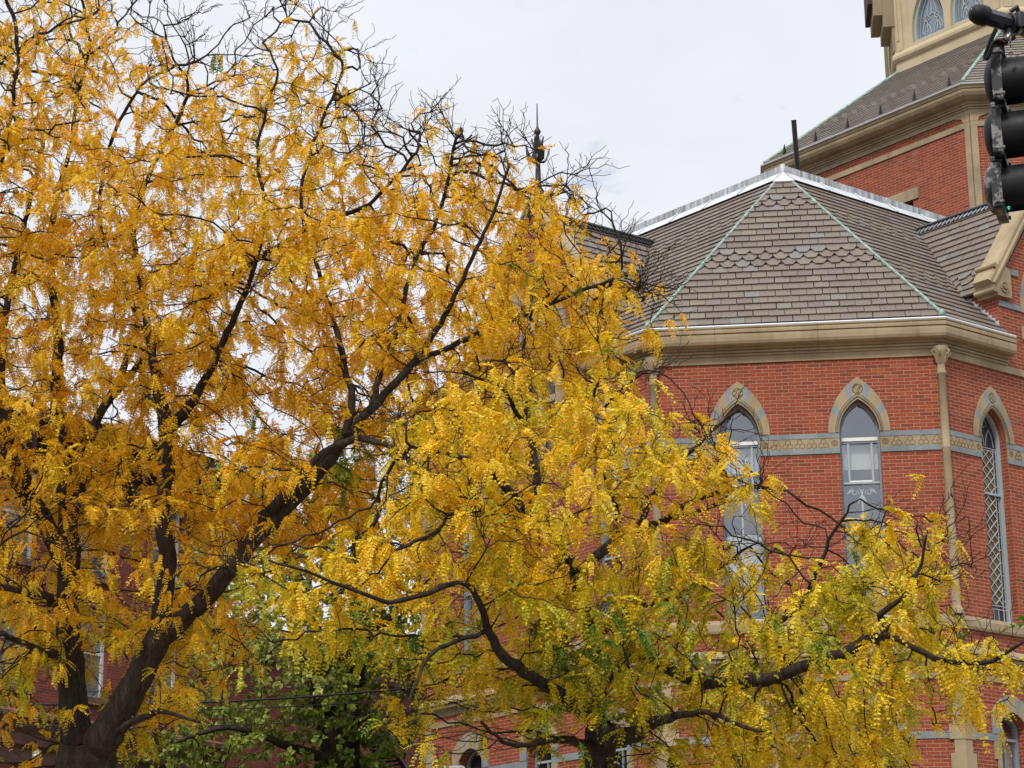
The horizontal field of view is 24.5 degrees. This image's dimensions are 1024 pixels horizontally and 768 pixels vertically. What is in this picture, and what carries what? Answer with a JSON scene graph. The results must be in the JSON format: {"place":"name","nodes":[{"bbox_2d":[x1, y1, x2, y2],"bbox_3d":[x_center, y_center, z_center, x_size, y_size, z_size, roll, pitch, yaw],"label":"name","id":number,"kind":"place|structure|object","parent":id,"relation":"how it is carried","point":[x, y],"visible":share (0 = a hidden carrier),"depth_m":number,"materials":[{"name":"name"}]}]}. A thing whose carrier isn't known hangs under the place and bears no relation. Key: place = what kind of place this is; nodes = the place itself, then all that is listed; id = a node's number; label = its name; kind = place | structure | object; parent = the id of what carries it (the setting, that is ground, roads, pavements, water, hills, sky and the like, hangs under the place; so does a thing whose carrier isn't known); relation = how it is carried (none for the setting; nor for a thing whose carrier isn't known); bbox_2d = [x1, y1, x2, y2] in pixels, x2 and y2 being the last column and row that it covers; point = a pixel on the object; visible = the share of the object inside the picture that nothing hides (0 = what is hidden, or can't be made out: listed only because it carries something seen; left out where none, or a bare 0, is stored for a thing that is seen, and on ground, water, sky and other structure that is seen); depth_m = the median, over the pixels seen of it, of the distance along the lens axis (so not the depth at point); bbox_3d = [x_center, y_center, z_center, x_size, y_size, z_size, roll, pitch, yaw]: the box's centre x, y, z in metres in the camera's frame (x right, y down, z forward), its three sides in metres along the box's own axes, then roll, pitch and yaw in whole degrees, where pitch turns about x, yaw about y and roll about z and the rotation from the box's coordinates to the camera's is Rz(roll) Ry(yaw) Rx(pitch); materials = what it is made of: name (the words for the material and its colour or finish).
{"place":"outdoors","nodes":[
{"label":"outdoors","id":0,"kind":"place"},
{"bbox_2d":[0,395,228,767],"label":"row house","id":1,"kind":"structure","parent":0,"point":[22,739],"depth_m":51.47,"materials":[{"name":"brick"}]},
{"bbox_2d":[0,577,38,694],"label":"window","id":2,"kind":"structure","parent":1,"relation":"in","point":[9,631],"depth_m":49.19,"materials":[{"name":"grey glass"}]},
{"bbox_2d":[1,458,40,568],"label":"window","id":3,"kind":"structure","parent":1,"relation":"in","point":[25,559],"depth_m":49.94,"materials":[{"name":"grey glass"}]},
{"bbox_2d":[21,740,40,763],"bbox_3d":[-9.823,7.617,47.911,0.201,0.545,2.026,5,-17,-20],"label":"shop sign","id":4,"kind":"object","parent":1,"relation":"attached to","point":[33,754],"visible":0.27,"depth_m":47.03,"materials":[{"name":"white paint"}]},
{"bbox_2d":[79,594,114,706],"bbox_3d":[-9.112,5.757,51.060,0.841,2.360,1.078,-1,-16,0],"label":"window","id":5,"kind":"structure","parent":1,"relation":"in","point":[92,699],"depth_m":51.30,"materials":[{"name":"grey glass"}]},
{"bbox_2d":[80,480,115,584],"bbox_3d":[-9.142,3.191,51.806,0.841,2.360,1.078,-1,-16,0],"label":"window","id":6,"kind":"structure","parent":1,"relation":"in","point":[97,572],"depth_m":51.82,"materials":[{"name":"grey glass"}]},
{"bbox_2d":[144,608,175,716],"bbox_3d":[-7.824,6.292,52.953,0.841,2.360,1.078,-1,-16,0],"label":"window","id":7,"kind":"structure","parent":1,"relation":"in","point":[151,700],"depth_m":53.14,"materials":[{"name":"grey glass"}]},
{"bbox_2d":[148,507,186,602],"bbox_3d":[-7.855,3.726,53.700,0.841,2.360,1.078,-1,-16,0],"label":"window","id":8,"kind":"structure","parent":1,"relation":"in","point":[154,554],"depth_m":53.97,"materials":[{"name":"grey glass"}]},
{"bbox_2d":[212,618,426,767],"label":"row house","id":9,"kind":"structure","parent":0,"point":[395,761],"depth_m":56.60,"materials":[{"name":"brick"}]},
{"bbox_2d":[0,0,885,650],"label":"sky","id":10,"kind":"structure","parent":0,"point":[692,97],"materials":[{"name":"white"}]},
{"bbox_2d":[419,0,1023,767],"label":"brick church","id":11,"kind":"structure","parent":0,"point":[853,292],"depth_m":40.29,"materials":[{"name":"brick"}]},
{"bbox_2d":[0,677,411,691],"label":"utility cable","id":12,"kind":"object","parent":11,"relation":"attached to","point":[247,690],"visible":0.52,"depth_m":46.33,"materials":[{"name":"black rubber"}]},
{"bbox_2d":[0,698,422,711],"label":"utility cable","id":13,"kind":"object","parent":11,"relation":"attached to","point":[258,707],"visible":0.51,"depth_m":46.27,"materials":[{"name":"black rubber"}]},
{"bbox_2d":[3,686,424,705],"bbox_3d":[-6.288,5.955,45.577,11.740,0.974,0.208,6,-17,-22],"label":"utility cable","id":14,"kind":"object","parent":11,"relation":"attached to","point":[243,700],"visible":0.54,"depth_m":46.29,"materials":[{"name":"black rubber"}]},
{"bbox_2d":[14,711,418,726],"bbox_3d":[-6.289,6.387,45.577,11.750,0.827,0.190,6,-18,-22],"label":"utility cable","id":15,"kind":"object","parent":11,"relation":"attached to","point":[241,724],"visible":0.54,"depth_m":46.16,"materials":[{"name":"black rubber"}]},
{"bbox_2d":[464,507,480,664],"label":"window","id":16,"kind":"structure","parent":11,"relation":"in","point":[467,603],"depth_m":43.35,"materials":[{"name":"glass"}]},
{"bbox_2d":[467,751,481,767],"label":"low window","id":17,"kind":"structure","parent":11,"relation":"in","point":[475,762],"depth_m":42.45,"materials":[{"name":"glass"}]},
{"bbox_2d":[519,295,555,466],"bbox_3d":[0.556,-0.136,42.751,0.130,3.326,1.270,12,-21,-37],"label":"gable window","id":18,"kind":"structure","parent":11,"relation":"in","point":[552,389],"depth_m":42.73,"materials":[{"name":"glass"}]},
{"bbox_2d":[535,744,550,767],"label":"low window","id":19,"kind":"structure","parent":11,"relation":"in","point":[546,761],"depth_m":40.96,"materials":[{"name":"glass"}]},
{"bbox_2d":[600,467,622,633],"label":"window","id":20,"kind":"structure","parent":11,"relation":"in","point":[607,558],"depth_m":40.66,"materials":[{"name":"glass"}]},
{"bbox_2d":[615,725,626,767],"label":"low window","id":21,"kind":"structure","parent":11,"relation":"in","point":[623,760],"depth_m":39.39,"materials":[{"name":"paint"}]},
{"bbox_2d":[720,407,766,620],"bbox_3d":[3.909,2.213,39.694,1.194,3.970,0.740,-1,-16,0],"label":"window","id":22,"kind":"structure","parent":11,"relation":"in","point":[744,421],"depth_m":39.82,"materials":[{"name":"glass"}]},
{"bbox_2d":[732,719,772,767],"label":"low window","id":23,"kind":"structure","parent":11,"relation":"in","point":[765,719],"depth_m":38.34,"materials":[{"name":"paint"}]},
{"bbox_2d":[839,402,889,615],"bbox_3d":[5.898,2.133,39.502,1.194,3.970,0.740,-1,-16,0],"label":"window","id":24,"kind":"structure","parent":11,"relation":"in","point":[861,475],"depth_m":39.70,"materials":[{"name":"glass"}]},
{"bbox_2d":[855,712,897,767],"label":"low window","id":25,"kind":"structure","parent":11,"relation":"in","point":[870,712],"depth_m":38.20,"materials":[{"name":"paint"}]},
{"bbox_2d":[914,0,944,41],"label":"lantern window","id":26,"kind":"structure","parent":11,"relation":"in","point":[929,19],"depth_m":56.00,"materials":[{"name":"glass"}]},
{"bbox_2d":[953,0,982,24],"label":"lantern window","id":27,"kind":"structure","parent":11,"relation":"in","point":[961,8],"depth_m":55.19,"materials":[{"name":"glass"}]},
{"bbox_2d":[982,413,1012,622],"bbox_3d":[8.079,2.220,39.845,0.736,3.745,0.160,12,-21,-37],"label":"window","id":28,"kind":"structure","parent":11,"relation":"in","point":[991,460],"depth_m":39.91,"materials":[{"name":"glass"}]},
{"bbox_2d":[1000,716,1019,767],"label":"low window","id":29,"kind":"structure","parent":11,"relation":"in","point":[1008,762],"depth_m":38.93,"materials":[{"name":"glass"}]},
{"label":"pavement","id":30,"kind":"structure","parent":0,"visible":0},
{"bbox_2d":[0,0,696,767],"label":"honey locust","id":31,"kind":"object","parent":30,"relation":"on","point":[60,522],"visible":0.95,"depth_m":29.46,"materials":[{"name":"yellow plant"}]},
{"bbox_2d":[436,766,464,767],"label":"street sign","id":32,"kind":"object","parent":30,"relation":"on","point":[454,767],"visible":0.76,"depth_m":23.99,"materials":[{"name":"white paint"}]},
{"bbox_2d":[176,266,1023,767],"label":"honey locust","id":33,"kind":"object","parent":30,"relation":"on","point":[528,570],"visible":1,"depth_m":21.71,"materials":[{"name":"yellow plant"}]},
{"bbox_2d":[968,4,1023,36],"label":"signal mast arm","id":34,"kind":"object","parent":30,"relation":"on","point":[982,15],"visible":1,"depth_m":14.93},
{"bbox_2d":[983,27,1023,223],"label":"traffic signal","id":35,"kind":"object","parent":34,"relation":"hanging from","point":[1004,137],"visible":1,"depth_m":14.91,"materials":[{"name":"black metal"}]},
{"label":"ground","id":36,"kind":"structure","parent":0,"visible":0},
{"bbox_2d":[142,443,425,767],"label":"linden tree","id":37,"kind":"object","parent":36,"relation":"on","point":[339,741],"visible":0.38,"depth_m":49.21,"materials":[{"name":"green plant"}]}
]}

